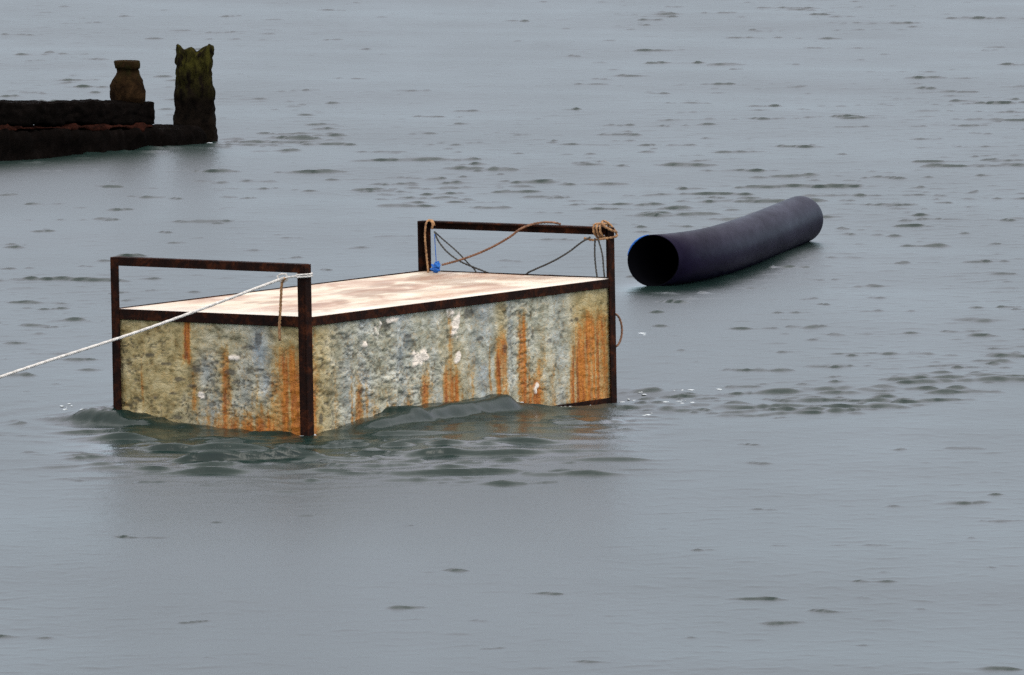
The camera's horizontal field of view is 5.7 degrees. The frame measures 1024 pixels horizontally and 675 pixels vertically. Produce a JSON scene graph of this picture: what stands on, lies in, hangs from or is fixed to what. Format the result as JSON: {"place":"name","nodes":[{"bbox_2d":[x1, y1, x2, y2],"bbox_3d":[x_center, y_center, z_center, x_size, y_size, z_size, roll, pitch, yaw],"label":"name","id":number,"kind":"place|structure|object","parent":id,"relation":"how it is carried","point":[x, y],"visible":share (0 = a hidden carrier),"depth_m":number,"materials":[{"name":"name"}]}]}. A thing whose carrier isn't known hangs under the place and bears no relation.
{"place":"outdoors","nodes":[
{"label":"outdoors","id":0,"kind":"place"},
{"bbox_2d":[0,0,1023,674],"bbox_3d":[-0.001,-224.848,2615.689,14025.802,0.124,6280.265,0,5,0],"label":"sea","id":1,"kind":"structure","parent":0,"point":[822,474],"depth_m":45.03,"materials":[{"name":"liquid"}]},
{"bbox_2d":[0,99,206,160],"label":"timber groyne","id":2,"kind":"object","parent":1,"relation":"in","point":[32,129],"visible":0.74,"depth_m":57.75,"materials":[{"name":"brown wood"}]},
{"bbox_2d":[109,60,145,104],"bbox_3d":[-2.188,-1.451,58.263,0.208,0.250,0.211,0,5,0],"label":"flared stump","id":3,"kind":"object","parent":2,"relation":"on","point":[127,84],"visible":1,"depth_m":58.19,"materials":[{"name":"brown wood"}]},
{"bbox_2d":[173,44,217,142],"bbox_3d":[-1.825,-1.188,58.856,0.275,1.007,0.278,0,5,0],"label":"groyne post","id":4,"kind":"object","parent":1,"relation":"in","point":[194,95],"visible":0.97,"depth_m":58.74,"materials":[{"name":"wood"}]},
{"bbox_2d":[110,220,616,435],"bbox_3d":[-0.600,0.009,42.457,1.000,0.814,2.154,3,6,36],"label":"floating crate","id":5,"kind":"object","parent":1,"relation":"on","point":[342,352],"visible":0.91,"depth_m":41.87,"materials":[{"name":"metal"}]},
{"bbox_2d":[0,272,312,378],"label":"tow rope","id":6,"kind":"object","parent":5,"relation":"attached to","point":[283,279],"visible":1,"depth_m":40.42,"materials":[{"name":"white fabric"}]},
{"bbox_2d":[424,219,434,272],"bbox_3d":[-0.349,-0.378,43.477,0.050,0.250,0.081,0,5,0],"label":"post rope","id":7,"kind":"object","parent":5,"relation":"on","point":[432,226],"visible":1,"depth_m":43.48,"materials":[{"name":"beige fabric"}]},
{"bbox_2d":[430,234,440,272],"bbox_3d":[-0.326,-0.355,43.467,0.045,0.163,0.062,0,5,0],"label":"blue tie","id":8,"kind":"object","parent":5,"relation":"on","point":[436,265],"visible":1,"depth_m":43.46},
{"bbox_2d":[436,232,475,271],"bbox_3d":[-0.238,-0.346,43.462,0.205,0.194,0.039,2,5,24],"label":"thin line","id":9,"kind":"object","parent":5,"relation":"attached to","point":[455,250],"visible":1,"depth_m":43.45,"materials":[{"name":"black fabric"}]},
{"bbox_2d":[434,231,485,271],"bbox_3d":[-0.217,-0.342,43.428,0.278,0.207,0.066,2,5,24],"label":"sagging cord","id":10,"kind":"object","parent":5,"relation":"hanging from","point":[451,255],"visible":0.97,"depth_m":43.42,"materials":[{"name":"black fabric"}]},
{"bbox_2d":[442,221,560,265],"bbox_3d":[-0.059,-0.395,43.282,0.589,0.213,0.063,3,6,31],"label":"brown rope","id":11,"kind":"object","parent":5,"relation":"on","point":[505,239],"visible":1,"depth_m":43.26,"materials":[{"name":"brown fabric"}]},
{"bbox_2d":[584,220,617,277],"bbox_3d":[0.375,-0.375,43.015,0.144,0.241,0.083,4,6,36],"label":"tan lashing","id":12,"kind":"object","parent":5,"relation":"attached to","point":[601,235],"visible":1,"depth_m":42.98,"materials":[{"name":"fabric"}]},
{"bbox_2d":[526,236,590,273],"bbox_3d":[0.177,-0.329,43.151,0.031,0.218,0.420,-5,7,-43],"label":"drooping cord","id":13,"kind":"object","parent":12,"relation":"hanging from","point":[564,254],"visible":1,"depth_m":43.11,"materials":[{"name":"black fabric"}]},
{"bbox_2d":[616,314,622,346],"bbox_3d":[0.448,-0.032,43.052,0.048,0.151,0.012,-4,6,-38],"label":"rope loop","id":14,"kind":"object","parent":5,"relation":"hanging from","point":[621,335],"visible":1,"depth_m":43.06,"materials":[{"name":"brown fabric"}]},
{"bbox_2d":[627,196,822,285],"bbox_3d":[1.113,-0.476,50.110,0.346,0.261,2.833,1,5,16],"label":"rubber pipe","id":15,"kind":"object","parent":1,"relation":"on","point":[734,245],"visible":1,"depth_m":49.31,"materials":[{"name":"black"}]}
]}

